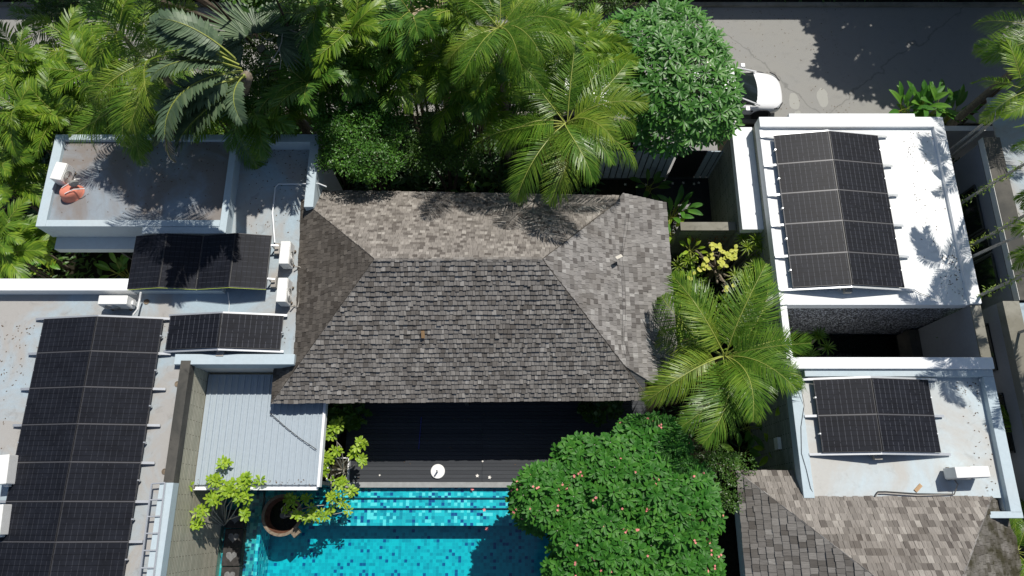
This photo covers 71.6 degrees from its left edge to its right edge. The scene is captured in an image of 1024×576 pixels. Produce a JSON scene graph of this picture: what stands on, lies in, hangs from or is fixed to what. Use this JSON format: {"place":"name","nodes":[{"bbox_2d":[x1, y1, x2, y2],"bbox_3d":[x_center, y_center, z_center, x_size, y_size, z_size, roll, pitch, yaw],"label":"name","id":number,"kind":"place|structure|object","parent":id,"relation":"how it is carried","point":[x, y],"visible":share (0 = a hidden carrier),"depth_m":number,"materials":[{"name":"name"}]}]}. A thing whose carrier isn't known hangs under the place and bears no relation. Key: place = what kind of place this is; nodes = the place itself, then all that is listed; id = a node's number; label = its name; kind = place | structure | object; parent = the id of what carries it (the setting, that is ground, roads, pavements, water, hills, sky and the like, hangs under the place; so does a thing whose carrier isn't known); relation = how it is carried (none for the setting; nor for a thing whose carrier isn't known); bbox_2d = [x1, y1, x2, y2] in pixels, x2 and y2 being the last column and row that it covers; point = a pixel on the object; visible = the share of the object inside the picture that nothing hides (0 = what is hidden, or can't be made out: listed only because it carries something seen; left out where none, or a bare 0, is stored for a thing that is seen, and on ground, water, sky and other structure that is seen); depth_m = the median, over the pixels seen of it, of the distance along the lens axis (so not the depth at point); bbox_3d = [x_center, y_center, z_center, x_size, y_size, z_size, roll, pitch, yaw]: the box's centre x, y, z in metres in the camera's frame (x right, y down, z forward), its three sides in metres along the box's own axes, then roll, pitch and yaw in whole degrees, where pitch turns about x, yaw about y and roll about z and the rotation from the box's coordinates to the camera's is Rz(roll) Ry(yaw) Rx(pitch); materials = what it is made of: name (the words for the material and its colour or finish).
{"place":"outdoors","nodes":[
{"label":"outdoors","id":0,"kind":"place"},
{"bbox_2d":[0,7,1023,118],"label":"road","id":1,"kind":"structure","parent":0,"point":[880,51],"depth_m":29.43,"materials":[{"name":"grey asphalt"}]},
{"bbox_2d":[0,2,1023,123],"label":"kerb","id":2,"kind":"structure","parent":1,"relation":"on","point":[849,4],"depth_m":29.99,"materials":[{"name":"grey concrete"}]},
{"bbox_2d":[670,63,782,118],"bbox_3d":[8.419,-7.769,27.982,4.542,1.470,2.147,0,72,0],"label":"parked car","id":3,"kind":"object","parent":1,"relation":"on","point":[762,97],"visible":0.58,"depth_m":27.80,"materials":[{"name":"white paint"}]},
{"bbox_2d":[0,0,1023,575],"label":"ground","id":4,"kind":"structure","parent":0,"point":[728,540],"depth_m":26.44,"materials":[{"name":"soil"}]},
{"bbox_2d":[0,138,45,212],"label":"areca palm","id":5,"kind":"object","parent":4,"relation":"on","point":[24,185],"visible":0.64,"depth_m":24.04,"materials":[{"name":"green plant"}]},
{"bbox_2d":[0,122,53,192],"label":"areca palm","id":6,"kind":"object","parent":4,"relation":"on","point":[6,169],"visible":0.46,"depth_m":23.79,"materials":[{"name":"green plant"}]},
{"bbox_2d":[0,210,56,278],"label":"areca palm","id":7,"kind":"object","parent":4,"relation":"on","point":[28,252],"visible":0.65,"depth_m":22.77,"materials":[{"name":"green plant"}]},
{"bbox_2d":[0,69,57,157],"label":"areca palm","id":8,"kind":"object","parent":4,"relation":"on","point":[15,110],"visible":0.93,"depth_m":23.20,"materials":[{"name":"green plant"}]},
{"bbox_2d":[0,18,59,98],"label":"areca palm","id":9,"kind":"object","parent":4,"relation":"on","point":[20,52],"visible":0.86,"depth_m":23.71,"materials":[{"name":"green plant"}]},
{"bbox_2d":[0,193,71,271],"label":"areca palm","id":10,"kind":"object","parent":4,"relation":"on","point":[11,235],"visible":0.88,"depth_m":22.93,"materials":[{"name":"green plant"}]},
{"bbox_2d":[6,0,76,51],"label":"areca palm","id":11,"kind":"object","parent":4,"relation":"on","point":[12,9],"visible":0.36,"depth_m":25.63,"materials":[{"name":"green plant"}]},
{"bbox_2d":[0,148,102,278],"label":"ground cover","id":12,"kind":"object","parent":4,"relation":"on","point":[61,258],"visible":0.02,"depth_m":26.19,"materials":[{"name":"green plant"}]},
{"bbox_2d":[12,58,111,159],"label":"areca palm","id":13,"kind":"object","parent":4,"relation":"on","point":[67,105],"visible":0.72,"depth_m":23.28,"materials":[{"name":"green plant"}]},
{"bbox_2d":[7,0,141,70],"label":"tree","id":14,"kind":"object","parent":4,"relation":"on","point":[49,6],"visible":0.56,"depth_m":24.74,"materials":[{"name":"green plant"}]},
{"bbox_2d":[26,4,129,99],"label":"areca palm","id":15,"kind":"object","parent":4,"relation":"on","point":[74,22],"visible":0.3,"depth_m":24.07,"materials":[{"name":"green plant"}]},
{"bbox_2d":[35,21,134,110],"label":"areca palm","id":16,"kind":"object","parent":4,"relation":"on","point":[82,50],"visible":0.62,"depth_m":22.64,"materials":[{"name":"green plant"}]},
{"bbox_2d":[87,0,160,88],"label":"areca palm","id":17,"kind":"object","parent":4,"relation":"on","point":[94,53],"visible":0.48,"depth_m":21.59,"materials":[{"name":"green plant"}]},
{"bbox_2d":[68,42,194,167],"bbox_3d":[-11.863,-4.946,24.538,3.828,6.406,4.306,33,75,10],"label":"areca palm","id":18,"kind":"object","parent":4,"relation":"on","point":[134,157],"visible":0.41,"depth_m":21.50,"materials":[{"name":"green plant"}]},
{"bbox_2d":[76,0,232,147],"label":"areca palm","id":19,"kind":"object","parent":4,"relation":"on","point":[148,87],"visible":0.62,"depth_m":18.84,"materials":[{"name":"green plant"}]},
{"bbox_2d":[0,134,342,575],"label":"villa","id":20,"kind":"object","parent":4,"relation":"on","point":[85,222],"visible":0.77,"depth_m":21.99,"materials":[{"name":"grey paint"}]},
{"bbox_2d":[0,454,17,486],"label":"air conditioner","id":21,"kind":"object","parent":20,"relation":"on","point":[8,465],"visible":1,"depth_m":19.80,"materials":[{"name":"metal"}]},
{"bbox_2d":[50,162,76,185],"bbox_3d":[-14.201,-3.615,22.497,0.424,0.530,0.650,10,72,3],"label":"air conditioner","id":22,"kind":"object","parent":20,"relation":"on","point":[62,174],"visible":0.96,"depth_m":22.29,"materials":[{"name":"metal"}]},
{"bbox_2d":[0,315,170,575],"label":"solar array","id":23,"kind":"object","parent":20,"relation":"on","point":[72,490],"visible":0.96,"depth_m":20.14,"materials":[{"name":"black glass"}]},
{"bbox_2d":[98,295,135,310],"bbox_3d":[-11.889,0.447,21.482,0.910,0.620,0.344,0,72,0],"label":"air conditioner","id":24,"kind":"object","parent":20,"relation":"on","point":[114,302],"visible":1,"depth_m":21.22,"materials":[{"name":"metal"}]},
{"bbox_2d":[139,482,165,575],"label":"ladder","id":25,"kind":"object","parent":20,"relation":"on","point":[158,532],"visible":1,"depth_m":19.50,"materials":[{"name":"metal"}]},
{"bbox_2d":[127,233,280,289],"bbox_3d":[-9.451,-0.748,21.844,4.458,0.660,1.767,0,72,0],"label":"solar array","id":26,"kind":"object","parent":20,"relation":"on","point":[196,262],"visible":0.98,"depth_m":21.63,"materials":[{"name":"black glass"}]},
{"bbox_2d":[163,311,287,355],"bbox_3d":[-8.614,1.361,21.209,3.590,0.420,1.355,0,72,0],"label":"solar array","id":27,"kind":"object","parent":20,"relation":"on","point":[246,331],"visible":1,"depth_m":21.16,"materials":[{"name":"black glass"}]},
{"bbox_2d":[193,374,340,489],"bbox_3d":[-7.610,4.767,22.957,3.761,2.770,3.482,0,72,0],"label":"metal lean to","id":28,"kind":"object","parent":20,"relation":"attached to","point":[244,429],"visible":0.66,"depth_m":21.65,"materials":[{"name":"white paint"}]},
{"bbox_2d":[142,7,252,162],"bbox_3d":[-8.764,-5.911,22.597,3.102,10.808,7.471,-13,73,-4],"label":"coconut palm","id":29,"kind":"object","parent":4,"relation":"on","point":[199,41],"visible":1,"depth_m":17.68,"materials":[{"name":"green plant"}]},
{"bbox_2d":[166,0,315,52],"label":"tree","id":30,"kind":"object","parent":4,"relation":"on","point":[256,4],"visible":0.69,"depth_m":18.30,"materials":[{"name":"green plant"}]},
{"bbox_2d":[208,67,304,170],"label":"coconut palm","id":31,"kind":"object","parent":4,"relation":"on","point":[252,150],"visible":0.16,"depth_m":22.78,"materials":[{"name":"green plant"}]},
{"bbox_2d":[209,62,306,160],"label":"areca palm","id":32,"kind":"object","parent":4,"relation":"on","point":[260,121],"visible":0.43,"depth_m":22.02,"materials":[{"name":"green plant"}]},
{"bbox_2d":[199,0,318,133],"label":"areca palm","id":33,"kind":"object","parent":4,"relation":"on","point":[237,30],"visible":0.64,"depth_m":21.10,"materials":[{"name":"green plant"}]},
{"bbox_2d":[228,0,342,138],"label":"tree","id":34,"kind":"object","parent":4,"relation":"on","point":[253,68],"visible":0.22,"depth_m":21.86,"materials":[{"name":"green plant"}]},
{"bbox_2d":[252,86,338,144],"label":"areca palm","id":35,"kind":"object","parent":4,"relation":"on","point":[293,114],"visible":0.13,"depth_m":22.64,"materials":[{"name":"green plant"}]},
{"bbox_2d":[1,120,604,195],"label":"ground cover","id":36,"kind":"object","parent":4,"relation":"on","point":[487,167],"visible":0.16,"depth_m":26.85,"materials":[{"name":"green plant"}]},
{"bbox_2d":[252,27,357,186],"bbox_3d":[-6.363,-5.313,23.928,3.411,7.794,3.087,0,72,0],"label":"areca palm","id":37,"kind":"object","parent":4,"relation":"on","point":[330,74],"visible":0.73,"depth_m":21.01,"materials":[{"name":"green plant"}]},
{"bbox_2d":[253,0,360,68],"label":"areca palm","id":38,"kind":"object","parent":4,"relation":"on","point":[302,16],"visible":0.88,"depth_m":20.55,"materials":[{"name":"green plant"}]},
{"bbox_2d":[293,9,384,92],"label":"areca palm","id":39,"kind":"object","parent":4,"relation":"on","point":[316,71],"visible":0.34,"depth_m":21.11,"materials":[{"name":"green plant"}]},
{"bbox_2d":[300,48,378,109],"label":"areca palm","id":40,"kind":"object","parent":4,"relation":"on","point":[354,71],"visible":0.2,"depth_m":21.87,"materials":[{"name":"green plant"}]},
{"bbox_2d":[327,402,372,433],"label":"shrub","id":41,"kind":"object","parent":4,"relation":"on","point":[352,419],"visible":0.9,"depth_m":23.38,"materials":[{"name":"green plant"}]},
{"bbox_2d":[307,0,407,145],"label":"areca palm","id":42,"kind":"object","parent":4,"relation":"on","point":[368,29],"visible":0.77,"depth_m":20.67,"materials":[{"name":"green plant"}]},
{"bbox_2d":[306,84,418,190],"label":"tree","id":43,"kind":"object","parent":4,"relation":"on","point":[361,143],"visible":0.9,"depth_m":22.23,"materials":[{"name":"green plant"}]},
{"bbox_2d":[318,4,424,142],"bbox_3d":[-4.672,-6.612,24.831,3.543,6.869,3.161,-26,74,-8],"label":"areca palm","id":44,"kind":"object","parent":4,"relation":"on","point":[349,94],"visible":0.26,"depth_m":21.72,"materials":[{"name":"green plant"}]},
{"bbox_2d":[333,68,431,157],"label":"areca palm","id":45,"kind":"object","parent":4,"relation":"on","point":[389,106],"visible":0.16,"depth_m":22.18,"materials":[{"name":"green plant"}]},
{"bbox_2d":[346,37,429,161],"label":"areca palm","id":46,"kind":"object","parent":4,"relation":"on","point":[411,76],"visible":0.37,"depth_m":21.74,"materials":[{"name":"green plant"}]},
{"bbox_2d":[344,0,456,129],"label":"areca palm","id":47,"kind":"object","parent":4,"relation":"on","point":[407,62],"visible":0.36,"depth_m":21.47,"materials":[{"name":"green plant"}]},
{"bbox_2d":[361,0,442,131],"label":"areca palm","id":48,"kind":"object","parent":4,"relation":"on","point":[416,23],"visible":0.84,"depth_m":20.35,"materials":[{"name":"green plant"}]},
{"bbox_2d":[373,27,459,123],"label":"areca palm","id":49,"kind":"object","parent":4,"relation":"on","point":[438,65],"visible":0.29,"depth_m":22.06,"materials":[{"name":"green plant"}]},
{"bbox_2d":[219,481,636,575],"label":"swimming pool","id":50,"kind":"structure","parent":4,"relation":"on","point":[410,532],"depth_m":23.88,"materials":[{"name":"tile"}]},
{"bbox_2d":[189,455,266,530],"bbox_3d":[-8.545,6.432,22.234,2.573,3.310,2.162,0,72,0],"label":"lime shrub","id":51,"kind":"object","parent":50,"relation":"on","point":[229,490],"visible":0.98,"depth_m":20.92,"materials":[{"name":"green plant"}]},
{"bbox_2d":[261,494,301,537],"bbox_3d":[-7.412,7.452,23.234,1.300,0.800,1.340,0,72,0],"label":"plant pot","id":52,"kind":"object","parent":50,"relation":"on","point":[275,522],"visible":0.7,"depth_m":23.04,"materials":[{"name":"ceramic"}]},
{"bbox_2d":[281,492,353,524],"bbox_3d":[-6.273,7.042,22.688,2.488,1.290,0.991,0,72,0],"label":"lime shrub","id":53,"kind":"object","parent":52,"relation":"in","point":[296,513],"visible":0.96,"depth_m":22.32,"materials":[{"name":"green plant"}]},
{"bbox_2d":[326,457,350,480],"bbox_3d":[-5.761,6.061,23.733,0.720,0.500,0.760,0,72,0],"label":"planter","id":54,"kind":"object","parent":50,"relation":"on","point":[336,466],"visible":0.33,"depth_m":23.56,"materials":[{"name":"white ceramic"}]},
{"bbox_2d":[322,416,368,504],"bbox_3d":[-5.332,5.593,22.760,1.615,1.864,2.672,12,73,4],"label":"lime shrub","id":55,"kind":"object","parent":54,"relation":"in","point":[341,482],"visible":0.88,"depth_m":22.27,"materials":[{"name":"green plant"}]},
{"bbox_2d":[345,482,648,487],"bbox_3d":[-0.460,6.609,23.814,10.120,0.612,0.172,0,72,0],"label":"pool coping","id":56,"kind":"object","parent":50,"relation":"on","point":[430,484],"visible":0.43,"depth_m":23.54,"materials":[{"name":"grey stone"}]},
{"bbox_2d":[397,104,487,193],"bbox_3d":[-2.279,-4.452,24.863,3.006,5.443,2.346,0,72,0],"label":"shrub","id":57,"kind":"object","parent":4,"relation":"on","point":[432,149],"visible":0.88,"depth_m":23.18,"materials":[{"name":"green plant"}]},
{"bbox_2d":[407,8,487,135],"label":"areca palm","id":58,"kind":"object","parent":4,"relation":"on","point":[440,86],"visible":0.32,"depth_m":21.76,"materials":[{"name":"green plant"}]},
{"bbox_2d":[410,58,499,176],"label":"areca palm","id":59,"kind":"object","parent":4,"relation":"on","point":[454,108],"visible":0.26,"depth_m":22.20,"materials":[{"name":"green plant"}]},
{"bbox_2d":[417,0,507,141],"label":"areca palm","id":60,"kind":"object","parent":4,"relation":"on","point":[463,19],"visible":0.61,"depth_m":20.51,"materials":[{"name":"green plant"}]},
{"bbox_2d":[436,26,526,167],"bbox_3d":[-0.951,-5.896,24.540,3.170,6.986,3.623,0,72,0],"label":"areca palm","id":61,"kind":"object","parent":4,"relation":"on","point":[485,99],"visible":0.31,"depth_m":21.68,"materials":[{"name":"green plant"}]},
{"bbox_2d":[440,82,527,156],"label":"areca palm","id":62,"kind":"object","parent":4,"relation":"on","point":[494,114],"visible":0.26,"depth_m":22.82,"materials":[{"name":"green plant"}]},
{"bbox_2d":[459,17,556,163],"bbox_3d":[-0.075,-6.071,24.323,3.092,7.506,3.130,0,72,0],"label":"areca palm","id":63,"kind":"object","parent":4,"relation":"on","point":[516,98],"visible":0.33,"depth_m":21.20,"materials":[{"name":"green plant"}]},
{"bbox_2d":[442,0,575,166],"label":"coconut palm","id":64,"kind":"object","parent":4,"relation":"on","point":[515,18],"visible":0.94,"depth_m":19.18,"materials":[{"name":"green plant"}]},
{"bbox_2d":[490,63,572,146],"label":"areca palm","id":65,"kind":"object","parent":4,"relation":"on","point":[521,107],"visible":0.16,"depth_m":23.86,"materials":[{"name":"green plant"}]},
{"bbox_2d":[498,0,592,114],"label":"areca palm","id":66,"kind":"object","parent":4,"relation":"on","point":[580,25],"visible":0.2,"depth_m":20.98,"materials":[{"name":"green plant"}]},
{"bbox_2d":[471,39,650,208],"bbox_3d":[1.337,-3.934,23.372,5.230,8.026,5.209,0,72,0],"label":"coconut palm","id":67,"kind":"object","parent":4,"relation":"on","point":[593,116],"visible":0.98,"depth_m":20.46,"materials":[{"name":"green plant"}]},
{"bbox_2d":[535,5,611,128],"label":"areca palm","id":68,"kind":"object","parent":4,"relation":"on","point":[595,39],"visible":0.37,"depth_m":21.65,"materials":[{"name":"green plant"}]},
{"bbox_2d":[549,1,633,124],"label":"areca palm","id":69,"kind":"object","parent":4,"relation":"on","point":[616,42],"visible":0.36,"depth_m":23.06,"materials":[{"name":"green plant"}]},
{"bbox_2d":[544,0,647,14],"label":"hedge","id":70,"kind":"object","parent":4,"relation":"on","point":[582,7],"visible":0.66,"depth_m":29.22,"materials":[{"name":"green plant"}]},
{"bbox_2d":[577,400,624,427],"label":"shrub","id":71,"kind":"object","parent":4,"relation":"on","point":[589,415],"visible":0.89,"depth_m":23.46,"materials":[{"name":"green plant"}]},
{"bbox_2d":[566,31,642,132],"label":"areca palm","id":72,"kind":"object","parent":4,"relation":"on","point":[632,58],"visible":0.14,"depth_m":23.12,"materials":[{"name":"green plant"}]},
{"bbox_2d":[505,409,727,575],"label":"frangipani tree","id":73,"kind":"object","parent":4,"relation":"on","point":[575,498],"visible":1,"depth_m":19.85,"materials":[{"name":"green plant"}]},
{"bbox_2d":[595,150,722,178],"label":"slatted gate","id":74,"kind":"structure","parent":4,"relation":"on","point":[699,164],"depth_m":26.66,"materials":[{"name":"wood"}]},
{"bbox_2d":[668,150,706,176],"bbox_3d":[6.547,-4.636,26.611,0.990,2.040,0.040,0,72,0],"label":"door leaf","id":75,"kind":"structure","parent":74,"relation":"in","point":[687,166],"depth_m":26.59,"materials":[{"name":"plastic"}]},
{"bbox_2d":[597,0,746,159],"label":"frangipani tree","id":76,"kind":"object","parent":4,"relation":"on","point":[669,36],"visible":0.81,"depth_m":23.16,"materials":[{"name":"green plant"}]},
{"bbox_2d":[670,222,735,257],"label":"garden wall","id":77,"kind":"structure","parent":4,"relation":"on","point":[722,231],"depth_m":24.55,"materials":[{"name":"grey stone"}]},
{"bbox_2d":[687,242,737,295],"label":"knobbly tree","id":78,"kind":"object","parent":4,"relation":"on","point":[713,268],"visible":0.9,"depth_m":23.60,"materials":[{"name":"yellow plant"}]},
{"bbox_2d":[685,248,762,357],"bbox_3d":[7.404,0.740,24.448,3.369,3.111,3.813,0,72,0],"label":"shrub","id":79,"kind":"object","parent":4,"relation":"on","point":[701,279],"visible":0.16,"depth_m":23.77,"materials":[{"name":"green plant"}]},
{"bbox_2d":[691,437,758,513],"bbox_3d":[6.109,5.948,22.264,2.085,4.037,1.996,32,75,10],"label":"shrub","id":80,"kind":"object","parent":4,"relation":"on","point":[712,457],"visible":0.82,"depth_m":20.78,"materials":[{"name":"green plant"}]},
{"bbox_2d":[638,258,812,450],"bbox_3d":[6.142,2.509,21.984,5.209,6.725,5.366,0,72,0],"label":"coconut palm","id":81,"kind":"object","parent":4,"relation":"on","point":[741,365],"visible":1,"depth_m":19.84,"materials":[{"name":"green plant"}]},
{"bbox_2d":[724,231,764,273],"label":"spiky plant","id":82,"kind":"object","parent":4,"relation":"on","point":[756,242],"visible":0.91,"depth_m":23.58,"materials":[{"name":"green plant"}]},
{"bbox_2d":[660,125,985,480],"bbox_3d":[12.442,-0.456,26.122,13.702,0.784,19.230,23,74,7],"label":"ground cover","id":83,"kind":"object","parent":4,"relation":"on","point":[727,435],"visible":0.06,"depth_m":24.77,"materials":[{"name":"green plant"}]},
{"bbox_2d":[708,114,1023,517],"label":"villa","id":84,"kind":"object","parent":4,"relation":"on","point":[743,182],"visible":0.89,"depth_m":22.23,"materials":[{"name":"white paint"}]},
{"bbox_2d":[760,130,914,293],"bbox_3d":[10.360,-2.518,22.585,4.200,0.476,5.535,0,72,0],"label":"solar array","id":85,"kind":"object","parent":84,"relation":"on","point":[826,178],"visible":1,"depth_m":22.46,"materials":[{"name":"black glass"}]},
{"bbox_2d":[801,376,950,459],"bbox_3d":[10.588,3.736,20.576,4.070,0.474,2.400,0,72,0],"label":"solar array","id":86,"kind":"object","parent":84,"relation":"on","point":[901,421],"visible":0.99,"depth_m":20.50,"materials":[{"name":"black glass"}]},
{"bbox_2d":[943,466,990,479],"bbox_3d":[12.805,5.208,20.026,1.000,0.680,0.364,-2,72,-1],"label":"air conditioner","id":87,"kind":"object","parent":84,"relation":"on","point":[964,473],"visible":1,"depth_m":19.72,"materials":[{"name":"metal"}]},
{"bbox_2d":[734,470,1022,575],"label":"pavilion","id":88,"kind":"structure","parent":4,"relation":"on","point":[784,527],"depth_m":19.56,"materials":[{"name":"grey"}]},
{"bbox_2d":[888,81,935,116],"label":"broad leaved plant","id":89,"kind":"object","parent":4,"relation":"on","point":[900,95],"visible":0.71,"depth_m":27.06,"materials":[{"name":"green plant"}]},
{"bbox_2d":[907,80,951,116],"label":"broad leaved plant","id":90,"kind":"object","parent":4,"relation":"on","point":[928,93],"visible":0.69,"depth_m":26.85,"materials":[{"name":"green plant"}]},
{"bbox_2d":[915,79,965,122],"bbox_3d":[16.372,-6.747,27.458,1.978,1.837,1.929,41,77,12],"label":"broad leaved plant","id":91,"kind":"object","parent":4,"relation":"on","point":[952,114],"visible":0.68,"depth_m":26.90,"materials":[{"name":"green plant"}]},
{"bbox_2d":[944,126,994,162],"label":"side wall","id":92,"kind":"structure","parent":4,"relation":"on","point":[955,134],"depth_m":25.94,"materials":[{"name":"grey concrete"}]},
{"bbox_2d":[945,9,1023,125],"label":"coconut palm","id":93,"kind":"object","parent":4,"relation":"on","point":[975,103],"visible":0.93,"depth_m":21.98,"materials":[{"name":"green plant"}]},
{"bbox_2d":[949,38,1023,157],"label":"slender palm","id":94,"kind":"object","parent":4,"relation":"on","point":[1008,104],"visible":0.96,"depth_m":21.32,"materials":[{"name":"green plant"}]},
{"bbox_2d":[953,98,1023,568],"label":"neighbour house","id":95,"kind":"structure","parent":4,"relation":"on","point":[985,160],"depth_m":22.78,"materials":[{"name":"grey paint"}]},
{"bbox_2d":[959,184,984,238],"bbox_3d":[15.554,-2.233,25.104,0.088,3.160,1.600,0,72,0],"label":"window","id":96,"kind":"structure","parent":95,"relation":"in","point":[972,214],"depth_m":23.99,"materials":[{"name":"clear glass"}]},
{"bbox_2d":[973,253,999,296],"bbox_3d":[15.554,-0.058,24.354,0.088,3.260,1.200,0,72,0],"label":"window","id":97,"kind":"structure","parent":95,"relation":"in","point":[985,268],"depth_m":23.28,"materials":[{"name":"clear glass"}]},
{"bbox_2d":[961,124,1023,206],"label":"slender palm","id":98,"kind":"object","parent":4,"relation":"on","point":[1001,177],"visible":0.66,"depth_m":21.51,"materials":[{"name":"green plant"}]},
{"bbox_2d":[977,245,1023,298],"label":"slender palm","id":99,"kind":"object","parent":4,"relation":"on","point":[1020,256],"visible":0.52,"depth_m":19.01,"materials":[{"name":"green plant"}]},
{"bbox_3d":[-0.500,4.630,24.434,10.200,0.440,4.278,0,72,0],"label":"deck base","id":100,"kind":"object","parent":4,"relation":"on","visible":0},
{"bbox_2d":[271,190,677,405],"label":"pavilion","id":101,"kind":"structure","parent":100,"relation":"on","point":[497,297],"depth_m":21.15,"materials":[{"name":"grey"}]},
{"bbox_2d":[345,372,646,481],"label":"wooden deck","id":102,"kind":"structure","parent":100,"relation":"on","point":[414,463],"depth_m":24.02,"materials":[{"name":"wood"}]},
{"bbox_2d":[633,131,717,238],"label":"entry yard","id":103,"kind":"structure","parent":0,"point":[700,191],"depth_m":27.42,"materials":[{"name":"black tile"}]},
{"bbox_2d":[791,335,899,356],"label":"pond water","id":104,"kind":"structure","parent":0,"point":[865,345],"depth_m":25.29,"materials":[{"name":"black liquid"}]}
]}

